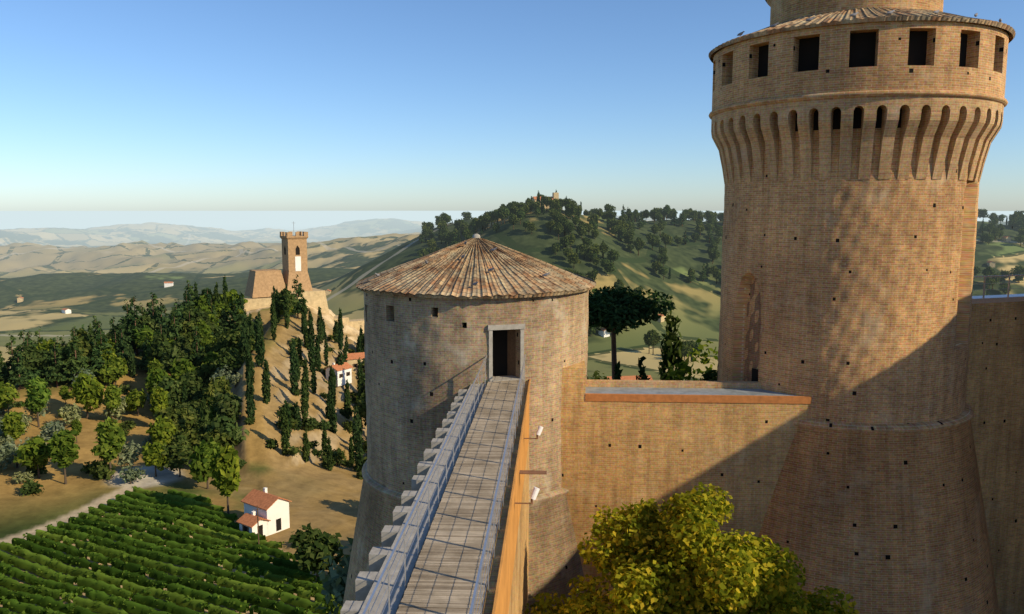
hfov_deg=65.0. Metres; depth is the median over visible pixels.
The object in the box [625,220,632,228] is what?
broad tree
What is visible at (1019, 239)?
broad tree
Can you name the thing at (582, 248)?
broad tree
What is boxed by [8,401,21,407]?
bush
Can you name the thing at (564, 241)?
broad tree
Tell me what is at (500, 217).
broad tree
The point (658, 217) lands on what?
broad tree
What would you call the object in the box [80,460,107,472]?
bush
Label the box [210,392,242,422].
broad tree
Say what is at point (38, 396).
tree light
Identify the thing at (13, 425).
tree light
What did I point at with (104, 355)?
tree light
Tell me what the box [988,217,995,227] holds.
conifer
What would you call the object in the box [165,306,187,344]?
conifer
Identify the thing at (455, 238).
conifer
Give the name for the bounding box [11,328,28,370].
conifer
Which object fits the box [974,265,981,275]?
broad tree
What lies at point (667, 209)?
broad tree
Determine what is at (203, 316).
broad tree
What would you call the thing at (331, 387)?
cypress
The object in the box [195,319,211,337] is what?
tree light
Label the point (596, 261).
broad tree
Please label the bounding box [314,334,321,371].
cypress
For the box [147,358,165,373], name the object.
tree light
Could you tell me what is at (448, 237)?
broad tree
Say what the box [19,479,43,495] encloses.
bush
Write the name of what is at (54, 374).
conifer
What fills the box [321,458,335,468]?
bush
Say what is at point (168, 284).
farm
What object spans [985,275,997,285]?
broad tree
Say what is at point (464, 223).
broad tree
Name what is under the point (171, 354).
broad tree
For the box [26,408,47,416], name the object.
olive tree
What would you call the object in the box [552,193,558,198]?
hilltop belfry
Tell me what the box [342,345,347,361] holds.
cypress
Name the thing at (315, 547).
broad tree
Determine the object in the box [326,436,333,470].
cypress
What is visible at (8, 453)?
olive tree
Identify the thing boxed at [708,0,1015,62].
tower roofs
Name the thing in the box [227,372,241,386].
olive tree
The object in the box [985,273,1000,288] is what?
broad tree
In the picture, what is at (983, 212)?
broad tree
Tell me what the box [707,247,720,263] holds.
broad tree
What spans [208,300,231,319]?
tree light
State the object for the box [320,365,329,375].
bush
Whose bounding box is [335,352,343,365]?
cypress
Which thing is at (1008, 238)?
farm
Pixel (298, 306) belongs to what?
conifer
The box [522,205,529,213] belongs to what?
broad tree
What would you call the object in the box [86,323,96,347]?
cypress
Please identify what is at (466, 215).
broad tree
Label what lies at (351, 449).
cypress
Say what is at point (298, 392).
bush
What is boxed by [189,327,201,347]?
conifer
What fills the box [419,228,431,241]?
broad tree
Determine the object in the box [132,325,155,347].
tree light
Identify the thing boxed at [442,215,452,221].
broad tree
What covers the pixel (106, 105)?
sky
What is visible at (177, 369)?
broad tree
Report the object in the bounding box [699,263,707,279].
conifer
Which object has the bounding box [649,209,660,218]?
broad tree
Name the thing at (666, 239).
broad tree
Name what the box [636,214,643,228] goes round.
conifer
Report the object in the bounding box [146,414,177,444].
tree light
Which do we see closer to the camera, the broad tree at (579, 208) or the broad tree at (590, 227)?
the broad tree at (590, 227)
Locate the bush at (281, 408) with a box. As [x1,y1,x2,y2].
[277,403,301,417]
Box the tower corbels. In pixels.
[711,96,1003,184]
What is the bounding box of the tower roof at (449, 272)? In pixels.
[356,238,595,298]
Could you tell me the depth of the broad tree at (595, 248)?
756.36 m
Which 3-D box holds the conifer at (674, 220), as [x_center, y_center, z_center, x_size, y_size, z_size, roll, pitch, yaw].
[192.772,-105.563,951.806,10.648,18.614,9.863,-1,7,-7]
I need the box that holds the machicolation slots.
[778,107,919,132]
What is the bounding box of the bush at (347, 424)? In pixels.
[342,419,352,433]
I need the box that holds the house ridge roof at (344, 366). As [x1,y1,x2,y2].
[325,362,352,370]
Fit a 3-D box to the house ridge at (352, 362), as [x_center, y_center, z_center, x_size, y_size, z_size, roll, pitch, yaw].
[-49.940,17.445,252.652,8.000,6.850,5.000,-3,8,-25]
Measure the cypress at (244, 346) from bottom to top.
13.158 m
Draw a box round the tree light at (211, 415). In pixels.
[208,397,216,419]
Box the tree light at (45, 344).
[36,338,64,355]
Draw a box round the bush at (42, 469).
[25,465,47,474]
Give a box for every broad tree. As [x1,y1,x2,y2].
[13,344,44,370]
[36,349,61,382]
[60,336,95,367]
[71,328,94,340]
[101,333,116,344]
[108,324,126,337]
[136,312,164,331]
[145,333,175,371]
[152,376,187,407]
[153,407,193,432]
[158,435,193,476]
[159,345,188,373]
[168,427,204,464]
[169,319,199,344]
[169,358,196,380]
[173,335,193,354]
[173,346,190,357]
[175,398,201,410]
[177,305,212,322]
[177,370,208,393]
[186,382,209,404]
[186,408,209,430]
[191,429,234,453]
[194,289,215,305]
[194,311,216,333]
[194,352,206,366]
[196,361,222,386]
[199,423,209,434]
[202,375,232,404]
[204,341,221,353]
[205,414,249,448]
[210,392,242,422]
[212,325,222,338]
[213,347,245,371]
[220,327,239,373]
[223,330,254,365]
[233,320,246,330]
[275,288,298,322]
[288,522,349,580]
[351,392,366,425]
[357,358,364,374]
[418,248,428,256]
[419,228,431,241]
[427,240,435,247]
[430,246,439,252]
[435,216,440,224]
[437,221,446,228]
[438,233,445,243]
[439,224,448,231]
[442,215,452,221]
[444,231,457,242]
[454,219,463,230]
[456,219,467,230]
[461,211,471,220]
[462,228,472,238]
[469,217,479,229]
[475,214,489,229]
[488,211,495,225]
[492,223,499,232]
[494,208,507,223]
[496,207,509,223]
[508,213,520,229]
[510,206,518,214]
[516,211,524,223]
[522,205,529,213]
[523,220,529,231]
[526,199,534,209]
[526,222,536,233]
[532,201,540,209]
[535,208,540,214]
[542,196,551,206]
[545,221,555,231]
[548,208,558,217]
[549,198,559,208]
[551,242,559,254]
[552,213,565,223]
[552,222,563,239]
[559,237,569,247]
[560,218,568,236]
[563,248,573,255]
[565,198,576,205]
[565,203,577,219]
[565,209,572,218]
[565,233,575,248]
[566,222,575,232]
[566,252,581,263]
[572,215,580,226]
[574,205,582,215]
[576,224,587,238]
[577,243,588,255]
[581,237,592,249]
[584,223,593,235]
[585,250,593,258]
[585,269,598,280]
[587,214,599,221]
[588,327,595,334]
[589,221,596,228]
[589,243,600,254]
[591,229,598,237]
[593,258,599,264]
[597,208,604,220]
[599,242,609,258]
[600,259,609,268]
[604,204,615,211]
[604,262,615,272]
[606,249,619,262]
[607,211,616,219]
[608,219,616,227]
[608,224,620,234]
[614,279,624,287]
[615,220,628,228]
[617,228,626,240]
[618,214,627,221]
[623,231,635,243]
[625,208,631,219]
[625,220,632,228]
[627,244,633,249]
[633,209,638,217]
[633,237,645,255]
[633,285,642,293]
[643,209,649,217]
[643,330,655,353]
[645,233,660,249]
[648,329,662,353]
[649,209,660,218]
[651,224,659,234]
[651,261,661,272]
[655,214,662,223]
[656,253,668,265]
[657,223,664,230]
[658,266,667,279]
[659,232,673,247]
[659,247,666,255]
[663,205,671,219]
[674,235,682,243]
[677,342,692,359]
[684,340,695,356]
[690,210,698,221]
[691,232,700,239]
[692,342,701,355]
[695,223,704,231]
[705,223,713,231]
[706,212,718,219]
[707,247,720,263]
[707,265,717,273]
[708,219,714,224]
[708,242,717,249]
[712,268,720,283]
[714,237,720,244]
[715,228,722,236]
[716,212,722,219]
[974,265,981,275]
[978,208,989,217]
[982,266,994,274]
[983,224,994,233]
[983,233,994,242]
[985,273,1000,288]
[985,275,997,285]
[989,212,997,219]
[991,227,999,236]
[998,214,1005,223]
[998,224,1004,230]
[998,283,1010,294]
[1000,270,1011,280]
[1007,217,1017,225]
[1009,265,1023,278]
[1014,235,1023,246]
[1016,218,1023,228]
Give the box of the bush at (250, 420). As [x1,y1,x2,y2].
[243,416,255,424]
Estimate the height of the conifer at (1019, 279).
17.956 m
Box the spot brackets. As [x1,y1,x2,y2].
[514,434,546,503]
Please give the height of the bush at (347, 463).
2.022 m
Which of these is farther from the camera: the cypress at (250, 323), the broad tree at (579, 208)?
the broad tree at (579, 208)
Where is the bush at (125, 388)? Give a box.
[116,384,131,394]
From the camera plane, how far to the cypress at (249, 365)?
198.33 m
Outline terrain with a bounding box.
[0,209,1023,613]
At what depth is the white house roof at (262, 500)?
133.17 m
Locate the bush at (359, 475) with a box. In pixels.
[356,470,362,479]
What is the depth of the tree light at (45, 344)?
220.26 m
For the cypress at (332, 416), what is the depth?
198.42 m
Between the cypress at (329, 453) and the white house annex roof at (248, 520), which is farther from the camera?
the cypress at (329, 453)
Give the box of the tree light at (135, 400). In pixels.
[122,388,146,415]
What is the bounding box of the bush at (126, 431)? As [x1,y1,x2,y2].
[122,427,130,435]
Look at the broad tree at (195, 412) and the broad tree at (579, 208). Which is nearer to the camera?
the broad tree at (195, 412)
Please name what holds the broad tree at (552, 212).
on the terrain
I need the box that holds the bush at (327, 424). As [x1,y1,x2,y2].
[317,419,330,429]
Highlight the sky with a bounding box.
[0,0,1023,210]
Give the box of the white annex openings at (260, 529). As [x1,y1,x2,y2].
[244,525,262,534]
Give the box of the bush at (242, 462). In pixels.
[236,459,246,468]
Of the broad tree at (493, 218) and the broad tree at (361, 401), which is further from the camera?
the broad tree at (493, 218)
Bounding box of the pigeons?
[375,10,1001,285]
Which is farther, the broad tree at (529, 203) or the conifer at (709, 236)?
the conifer at (709, 236)
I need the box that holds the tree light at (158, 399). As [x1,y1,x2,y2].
[148,386,168,414]
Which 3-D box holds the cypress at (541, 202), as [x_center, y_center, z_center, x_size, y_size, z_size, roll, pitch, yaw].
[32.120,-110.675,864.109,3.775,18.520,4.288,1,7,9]
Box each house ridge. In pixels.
[326,363,351,385]
[347,352,364,372]
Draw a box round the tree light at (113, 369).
[97,355,127,385]
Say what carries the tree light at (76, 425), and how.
on the terrain
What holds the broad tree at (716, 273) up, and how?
on the terrain
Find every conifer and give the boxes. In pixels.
[0,355,8,381]
[2,334,16,373]
[5,348,32,388]
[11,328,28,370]
[17,336,45,378]
[23,329,32,350]
[32,327,46,377]
[43,343,69,387]
[49,336,65,373]
[58,335,66,348]
[63,327,95,380]
[90,327,111,377]
[92,316,104,335]
[92,321,115,358]
[109,317,115,326]
[111,327,117,352]
[113,323,136,363]
[116,299,133,348]
[124,295,147,354]
[135,335,150,372]
[138,303,145,315]
[146,292,162,326]
[152,298,170,335]
[155,321,171,341]
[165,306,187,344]
[169,303,185,324]
[179,287,194,311]
[180,280,197,306]
[185,310,194,320]
[187,327,205,365]
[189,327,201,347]
[203,288,219,324]
[208,299,220,326]
[224,294,246,331]
[290,274,309,318]
[429,225,434,237]
[450,230,458,245]
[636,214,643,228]
[641,213,646,224]
[671,210,678,224]
[678,209,685,225]
[682,229,689,244]
[685,267,695,282]
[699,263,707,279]
[705,227,713,242]
[712,217,719,230]
[978,219,985,231]
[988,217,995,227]
[1008,215,1017,228]
[1013,266,1022,280]
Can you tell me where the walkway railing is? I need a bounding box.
[362,354,525,613]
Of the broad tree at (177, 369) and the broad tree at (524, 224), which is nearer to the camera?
the broad tree at (177, 369)
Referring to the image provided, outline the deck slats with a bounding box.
[396,380,523,613]
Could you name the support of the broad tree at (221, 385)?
on the terrain
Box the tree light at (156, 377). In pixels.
[145,368,174,393]
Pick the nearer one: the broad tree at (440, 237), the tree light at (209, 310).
the tree light at (209, 310)
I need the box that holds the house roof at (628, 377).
[604,375,652,379]
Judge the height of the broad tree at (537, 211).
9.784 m
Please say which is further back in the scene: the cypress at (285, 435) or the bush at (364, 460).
the bush at (364, 460)
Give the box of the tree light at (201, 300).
[194,295,210,309]
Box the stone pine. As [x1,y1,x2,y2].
[588,285,675,379]
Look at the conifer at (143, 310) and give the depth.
253.28 m
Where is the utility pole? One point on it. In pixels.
(257, 509)
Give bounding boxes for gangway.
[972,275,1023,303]
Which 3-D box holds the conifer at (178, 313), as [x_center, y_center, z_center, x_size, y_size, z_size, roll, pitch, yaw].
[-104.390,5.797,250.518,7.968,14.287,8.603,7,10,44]
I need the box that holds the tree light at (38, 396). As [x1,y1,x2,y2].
[21,376,51,427]
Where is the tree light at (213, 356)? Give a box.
[201,351,220,369]
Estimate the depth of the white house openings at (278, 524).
132.87 m
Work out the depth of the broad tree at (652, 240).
843.01 m
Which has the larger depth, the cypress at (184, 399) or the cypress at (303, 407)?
the cypress at (184, 399)
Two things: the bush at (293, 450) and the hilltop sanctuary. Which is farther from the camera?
the hilltop sanctuary
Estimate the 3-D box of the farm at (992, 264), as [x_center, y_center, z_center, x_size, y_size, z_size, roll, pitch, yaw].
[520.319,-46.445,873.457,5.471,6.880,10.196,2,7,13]
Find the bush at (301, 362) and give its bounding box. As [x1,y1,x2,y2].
[298,358,307,366]
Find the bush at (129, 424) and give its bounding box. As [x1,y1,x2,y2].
[119,420,136,429]
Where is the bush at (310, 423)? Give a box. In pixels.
[301,415,318,430]
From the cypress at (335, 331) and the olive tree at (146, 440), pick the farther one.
the cypress at (335, 331)
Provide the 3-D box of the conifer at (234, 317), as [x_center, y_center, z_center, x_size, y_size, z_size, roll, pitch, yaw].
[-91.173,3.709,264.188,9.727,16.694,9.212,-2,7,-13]
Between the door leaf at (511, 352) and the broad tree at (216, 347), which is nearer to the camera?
the door leaf at (511, 352)
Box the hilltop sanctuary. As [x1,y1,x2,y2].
[532,198,549,208]
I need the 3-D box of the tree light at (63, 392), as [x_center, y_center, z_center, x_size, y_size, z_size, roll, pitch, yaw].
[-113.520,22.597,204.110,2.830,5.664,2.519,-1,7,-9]
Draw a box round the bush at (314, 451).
[311,448,323,457]
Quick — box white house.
[244,487,289,535]
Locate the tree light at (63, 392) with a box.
[58,386,70,404]
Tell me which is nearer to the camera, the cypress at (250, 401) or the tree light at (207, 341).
the cypress at (250, 401)
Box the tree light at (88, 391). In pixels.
[69,372,104,418]
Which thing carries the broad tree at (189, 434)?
on the terrain
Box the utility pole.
[256,506,260,543]
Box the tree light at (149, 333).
[137,328,156,353]
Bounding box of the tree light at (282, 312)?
[280,306,293,315]
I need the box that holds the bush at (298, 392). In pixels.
[290,388,300,395]
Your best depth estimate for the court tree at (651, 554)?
27.03 m
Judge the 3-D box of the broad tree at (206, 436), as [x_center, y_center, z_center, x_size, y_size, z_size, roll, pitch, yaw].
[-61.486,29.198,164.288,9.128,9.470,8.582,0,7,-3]
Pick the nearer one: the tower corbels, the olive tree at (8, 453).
the tower corbels
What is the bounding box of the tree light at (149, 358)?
[145,342,153,361]
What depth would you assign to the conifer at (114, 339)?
236.91 m
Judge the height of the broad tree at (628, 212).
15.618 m
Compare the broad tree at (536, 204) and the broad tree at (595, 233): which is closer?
the broad tree at (595, 233)
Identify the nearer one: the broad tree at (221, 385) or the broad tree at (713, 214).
the broad tree at (221, 385)
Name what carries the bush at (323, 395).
on the terrain
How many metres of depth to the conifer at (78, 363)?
215.18 m
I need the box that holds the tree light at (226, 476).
[209,445,240,513]
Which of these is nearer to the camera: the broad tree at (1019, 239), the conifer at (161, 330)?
the conifer at (161, 330)
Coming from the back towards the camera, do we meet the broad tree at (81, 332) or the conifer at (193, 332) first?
the conifer at (193, 332)
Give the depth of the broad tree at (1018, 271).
819.24 m
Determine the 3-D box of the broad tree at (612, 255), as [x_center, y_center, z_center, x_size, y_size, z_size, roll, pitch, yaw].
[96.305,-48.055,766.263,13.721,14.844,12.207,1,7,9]
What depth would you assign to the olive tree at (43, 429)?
178.13 m
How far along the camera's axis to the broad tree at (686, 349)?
577.14 m
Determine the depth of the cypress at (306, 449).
176.49 m
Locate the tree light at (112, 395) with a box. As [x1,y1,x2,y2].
[103,384,121,418]
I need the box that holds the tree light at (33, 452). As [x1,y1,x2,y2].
[13,436,49,478]
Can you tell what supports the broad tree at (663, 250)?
on the terrain
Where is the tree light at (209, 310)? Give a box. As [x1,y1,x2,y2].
[195,306,218,327]
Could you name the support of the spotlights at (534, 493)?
attached to the spot brackets
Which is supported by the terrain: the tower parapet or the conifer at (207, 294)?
the conifer at (207, 294)
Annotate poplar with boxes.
[587,370,609,379]
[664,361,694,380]
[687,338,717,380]
[700,369,717,380]
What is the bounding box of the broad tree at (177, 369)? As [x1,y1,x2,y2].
[169,358,196,380]
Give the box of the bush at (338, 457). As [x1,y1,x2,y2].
[321,449,346,465]
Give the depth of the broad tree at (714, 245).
871.97 m
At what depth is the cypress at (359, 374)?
230.00 m
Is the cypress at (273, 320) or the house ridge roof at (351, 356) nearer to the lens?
the cypress at (273, 320)
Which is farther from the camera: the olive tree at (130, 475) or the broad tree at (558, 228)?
the broad tree at (558, 228)
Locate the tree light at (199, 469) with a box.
[186,437,220,488]
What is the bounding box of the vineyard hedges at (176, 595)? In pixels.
[0,486,325,613]
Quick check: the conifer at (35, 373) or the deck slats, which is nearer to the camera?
the deck slats
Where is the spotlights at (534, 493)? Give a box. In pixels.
[530,426,542,499]
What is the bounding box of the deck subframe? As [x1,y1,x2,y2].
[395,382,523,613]
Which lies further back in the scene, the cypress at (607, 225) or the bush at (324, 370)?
the cypress at (607, 225)
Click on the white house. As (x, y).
(278, 508)
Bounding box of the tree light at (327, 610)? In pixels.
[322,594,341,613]
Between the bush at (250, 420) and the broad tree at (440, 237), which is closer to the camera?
the bush at (250, 420)
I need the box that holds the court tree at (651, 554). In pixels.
[524,482,859,613]
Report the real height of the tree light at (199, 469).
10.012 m
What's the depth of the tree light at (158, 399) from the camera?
194.31 m
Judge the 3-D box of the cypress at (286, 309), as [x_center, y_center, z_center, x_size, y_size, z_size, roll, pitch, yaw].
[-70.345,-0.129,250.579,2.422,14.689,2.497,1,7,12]
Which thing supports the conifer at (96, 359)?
on the terrain
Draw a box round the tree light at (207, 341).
[199,333,216,350]
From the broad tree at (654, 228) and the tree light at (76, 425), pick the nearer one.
the tree light at (76, 425)
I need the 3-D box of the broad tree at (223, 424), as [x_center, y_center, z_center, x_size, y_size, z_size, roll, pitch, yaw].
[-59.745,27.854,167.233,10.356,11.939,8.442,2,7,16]
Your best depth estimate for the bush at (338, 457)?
183.34 m
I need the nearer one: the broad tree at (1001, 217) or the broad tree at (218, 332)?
the broad tree at (218, 332)
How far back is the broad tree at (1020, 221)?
990.64 m
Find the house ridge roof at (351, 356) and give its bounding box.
[337,352,364,359]
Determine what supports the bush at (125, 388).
on the terrain
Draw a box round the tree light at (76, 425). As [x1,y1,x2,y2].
[70,418,81,442]
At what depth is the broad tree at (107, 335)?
236.36 m
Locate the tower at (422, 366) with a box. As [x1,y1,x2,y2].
[342,290,588,613]
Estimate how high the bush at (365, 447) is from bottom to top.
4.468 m
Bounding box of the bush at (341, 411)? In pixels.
[339,407,354,415]
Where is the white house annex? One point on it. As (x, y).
(261, 522)
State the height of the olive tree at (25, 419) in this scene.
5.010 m
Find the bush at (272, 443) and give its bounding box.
[266,438,278,449]
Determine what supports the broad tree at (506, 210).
on the terrain
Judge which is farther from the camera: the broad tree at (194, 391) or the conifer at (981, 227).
the conifer at (981, 227)
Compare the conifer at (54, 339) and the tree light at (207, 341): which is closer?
the conifer at (54, 339)
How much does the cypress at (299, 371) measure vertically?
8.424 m
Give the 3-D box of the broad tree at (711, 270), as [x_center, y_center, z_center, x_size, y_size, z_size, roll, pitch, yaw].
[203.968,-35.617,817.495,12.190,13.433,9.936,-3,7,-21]
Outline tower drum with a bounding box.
[767,0,943,25]
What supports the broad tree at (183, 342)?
on the terrain
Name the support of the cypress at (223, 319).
on the terrain
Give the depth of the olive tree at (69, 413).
189.15 m
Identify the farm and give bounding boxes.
[62,309,70,313]
[164,283,172,287]
[598,330,609,336]
[658,316,665,321]
[987,262,994,267]
[1002,236,1010,241]
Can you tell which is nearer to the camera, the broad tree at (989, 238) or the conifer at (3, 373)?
the conifer at (3, 373)
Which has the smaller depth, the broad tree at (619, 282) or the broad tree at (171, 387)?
the broad tree at (171, 387)
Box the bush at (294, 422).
[275,417,297,429]
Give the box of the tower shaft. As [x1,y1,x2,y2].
[717,128,999,613]
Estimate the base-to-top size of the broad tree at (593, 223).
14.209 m
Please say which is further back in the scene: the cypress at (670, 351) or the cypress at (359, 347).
the cypress at (359, 347)
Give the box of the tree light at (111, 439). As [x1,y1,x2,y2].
[90,416,125,478]
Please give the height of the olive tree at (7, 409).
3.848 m
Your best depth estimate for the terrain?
825.85 m
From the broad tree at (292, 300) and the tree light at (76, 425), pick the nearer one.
the tree light at (76, 425)
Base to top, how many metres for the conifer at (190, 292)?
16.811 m
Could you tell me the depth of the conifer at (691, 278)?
793.70 m
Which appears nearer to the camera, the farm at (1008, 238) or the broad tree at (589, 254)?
the broad tree at (589, 254)
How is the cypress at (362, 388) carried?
on the terrain
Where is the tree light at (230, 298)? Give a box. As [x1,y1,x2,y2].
[220,289,247,309]
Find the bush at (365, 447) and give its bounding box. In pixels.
[362,440,366,451]
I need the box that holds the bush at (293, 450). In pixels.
[283,445,302,456]
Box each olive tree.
[0,404,12,414]
[0,435,16,453]
[0,437,29,471]
[11,471,34,483]
[21,414,31,434]
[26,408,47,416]
[37,424,55,439]
[40,420,67,444]
[58,403,82,426]
[71,368,94,382]
[102,398,128,421]
[114,440,141,468]
[119,466,145,483]
[141,435,152,445]
[209,365,237,384]
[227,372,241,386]
[315,537,352,613]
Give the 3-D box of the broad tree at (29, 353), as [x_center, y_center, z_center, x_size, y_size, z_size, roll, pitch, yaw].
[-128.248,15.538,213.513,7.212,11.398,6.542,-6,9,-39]
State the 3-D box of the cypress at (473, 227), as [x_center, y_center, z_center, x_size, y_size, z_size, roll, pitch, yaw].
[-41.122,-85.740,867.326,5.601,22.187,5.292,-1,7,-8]
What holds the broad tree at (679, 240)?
on the terrain
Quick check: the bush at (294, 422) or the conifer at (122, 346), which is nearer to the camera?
the bush at (294, 422)
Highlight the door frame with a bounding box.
[487,324,524,381]
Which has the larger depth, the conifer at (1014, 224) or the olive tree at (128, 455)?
the conifer at (1014, 224)
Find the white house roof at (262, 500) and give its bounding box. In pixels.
[241,489,291,510]
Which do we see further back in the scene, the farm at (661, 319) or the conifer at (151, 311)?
the farm at (661, 319)
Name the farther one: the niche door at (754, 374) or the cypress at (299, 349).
the cypress at (299, 349)
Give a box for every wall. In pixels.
[483,379,530,613]
[561,361,809,612]
[585,387,796,395]
[585,393,811,403]
[586,379,760,388]
[965,301,1023,613]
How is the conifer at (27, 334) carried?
on the terrain
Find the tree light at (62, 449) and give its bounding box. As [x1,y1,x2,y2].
[47,429,79,483]
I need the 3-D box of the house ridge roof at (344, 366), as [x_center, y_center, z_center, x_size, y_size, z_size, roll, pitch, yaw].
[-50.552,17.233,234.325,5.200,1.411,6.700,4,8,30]
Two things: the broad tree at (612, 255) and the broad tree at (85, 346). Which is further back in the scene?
the broad tree at (612, 255)
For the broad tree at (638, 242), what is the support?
on the terrain
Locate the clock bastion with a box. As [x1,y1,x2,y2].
[244,269,284,297]
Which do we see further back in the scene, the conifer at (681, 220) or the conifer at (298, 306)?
the conifer at (681, 220)
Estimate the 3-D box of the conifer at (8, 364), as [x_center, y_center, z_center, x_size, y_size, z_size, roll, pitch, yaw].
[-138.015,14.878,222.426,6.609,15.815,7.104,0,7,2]
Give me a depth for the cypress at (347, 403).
211.16 m
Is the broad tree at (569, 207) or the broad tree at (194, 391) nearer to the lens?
the broad tree at (194, 391)
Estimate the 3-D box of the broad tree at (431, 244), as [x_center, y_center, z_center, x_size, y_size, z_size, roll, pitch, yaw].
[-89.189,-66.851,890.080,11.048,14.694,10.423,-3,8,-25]
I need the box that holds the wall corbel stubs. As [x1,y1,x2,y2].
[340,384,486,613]
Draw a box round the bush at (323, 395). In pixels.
[319,392,326,399]
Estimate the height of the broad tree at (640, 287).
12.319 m
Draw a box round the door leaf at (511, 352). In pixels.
[507,330,515,375]
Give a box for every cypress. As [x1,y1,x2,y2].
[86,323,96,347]
[116,324,126,352]
[128,345,136,376]
[181,384,187,402]
[193,281,197,298]
[197,396,210,431]
[214,281,219,302]
[220,308,227,330]
[222,277,227,288]
[222,288,228,307]
[238,291,246,313]
[239,314,249,358]
[245,351,254,383]
[245,372,256,419]
[247,313,254,352]
[254,324,265,366]
[255,311,263,335]
[259,322,264,345]
[261,358,270,403]
[269,293,276,340]
[274,289,280,322]
[280,406,289,454]
[283,284,289,328]
[283,400,291,437]
[289,338,298,393]
[292,402,301,430]
[296,337,303,359]
[296,351,300,381]
[299,375,308,422]
[301,297,306,324]
[301,312,306,333]
[302,359,309,411]
[302,430,310,462]
[303,324,308,347]
[306,314,316,370]
[311,363,316,393]
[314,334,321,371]
[316,307,323,343]
[321,422,327,455]
[322,319,325,339]
[323,333,328,366]
[325,393,333,418]
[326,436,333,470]
[327,365,335,404]
[328,404,337,433]
[332,320,338,343]
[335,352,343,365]
[337,325,342,349]
[338,308,343,343]
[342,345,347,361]
[343,379,351,418]
[344,335,348,352]
[348,436,354,463]
[352,406,361,448]
[353,427,365,471]
[356,336,361,352]
[356,357,363,397]
[357,335,361,352]
[359,325,363,351]
[359,406,362,434]
[360,374,365,397]
[472,218,475,234]
[540,196,542,211]
[606,217,609,230]
[613,361,622,379]
[636,356,649,379]
[658,304,688,380]
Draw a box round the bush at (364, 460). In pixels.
[349,457,366,470]
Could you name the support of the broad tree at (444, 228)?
on the terrain
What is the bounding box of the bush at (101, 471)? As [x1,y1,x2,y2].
[88,461,115,479]
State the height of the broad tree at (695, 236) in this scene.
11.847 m
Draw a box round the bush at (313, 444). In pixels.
[309,440,319,448]
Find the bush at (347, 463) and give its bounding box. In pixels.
[340,460,353,467]
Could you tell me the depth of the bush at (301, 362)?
229.15 m
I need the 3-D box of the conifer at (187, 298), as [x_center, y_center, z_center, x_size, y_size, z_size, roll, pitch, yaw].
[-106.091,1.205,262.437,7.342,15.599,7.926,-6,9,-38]
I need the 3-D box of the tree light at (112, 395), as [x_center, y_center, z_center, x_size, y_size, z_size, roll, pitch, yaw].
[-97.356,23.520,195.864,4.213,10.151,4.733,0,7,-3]
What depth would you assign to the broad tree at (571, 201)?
868.42 m
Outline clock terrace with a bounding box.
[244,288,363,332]
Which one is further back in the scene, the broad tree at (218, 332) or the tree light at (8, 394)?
the broad tree at (218, 332)
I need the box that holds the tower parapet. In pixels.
[709,20,1008,118]
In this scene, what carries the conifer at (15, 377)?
on the terrain
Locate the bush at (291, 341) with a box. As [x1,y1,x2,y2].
[288,338,302,347]
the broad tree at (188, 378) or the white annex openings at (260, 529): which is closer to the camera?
the white annex openings at (260, 529)
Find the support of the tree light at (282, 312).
on the terrain
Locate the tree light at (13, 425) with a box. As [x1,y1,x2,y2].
[0,411,25,446]
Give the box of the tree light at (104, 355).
[93,339,116,363]
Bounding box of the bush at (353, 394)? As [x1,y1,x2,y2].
[350,391,356,397]
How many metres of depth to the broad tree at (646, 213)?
972.13 m
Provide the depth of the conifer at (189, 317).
248.56 m
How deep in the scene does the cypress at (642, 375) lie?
50.34 m
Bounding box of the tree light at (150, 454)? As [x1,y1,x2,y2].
[141,442,169,476]
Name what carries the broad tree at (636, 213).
on the terrain
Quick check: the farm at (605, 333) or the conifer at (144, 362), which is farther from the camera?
the farm at (605, 333)
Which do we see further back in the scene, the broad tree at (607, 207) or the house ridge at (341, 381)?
the broad tree at (607, 207)
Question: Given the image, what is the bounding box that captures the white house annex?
[239,511,267,535]
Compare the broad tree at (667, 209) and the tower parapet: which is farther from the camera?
the broad tree at (667, 209)
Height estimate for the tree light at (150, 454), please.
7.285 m
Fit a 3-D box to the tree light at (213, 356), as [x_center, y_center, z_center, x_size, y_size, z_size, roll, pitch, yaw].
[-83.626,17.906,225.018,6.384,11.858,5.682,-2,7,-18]
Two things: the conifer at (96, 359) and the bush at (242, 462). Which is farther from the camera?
the conifer at (96, 359)
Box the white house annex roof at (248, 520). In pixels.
[236,513,270,527]
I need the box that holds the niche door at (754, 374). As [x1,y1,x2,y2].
[751,368,757,380]
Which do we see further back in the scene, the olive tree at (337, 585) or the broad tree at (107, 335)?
the broad tree at (107, 335)
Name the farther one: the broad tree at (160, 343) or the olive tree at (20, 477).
the broad tree at (160, 343)
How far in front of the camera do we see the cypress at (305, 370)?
197.03 m
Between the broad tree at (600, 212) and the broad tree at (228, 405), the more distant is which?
the broad tree at (600, 212)
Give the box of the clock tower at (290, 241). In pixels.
[280,231,312,291]
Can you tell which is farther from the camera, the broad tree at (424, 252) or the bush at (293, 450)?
the broad tree at (424, 252)
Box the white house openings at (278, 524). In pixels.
[276,518,280,530]
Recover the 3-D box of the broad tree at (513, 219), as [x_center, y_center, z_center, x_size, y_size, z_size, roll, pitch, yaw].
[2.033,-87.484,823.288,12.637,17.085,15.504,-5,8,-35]
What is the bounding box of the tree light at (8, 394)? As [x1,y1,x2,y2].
[0,381,19,412]

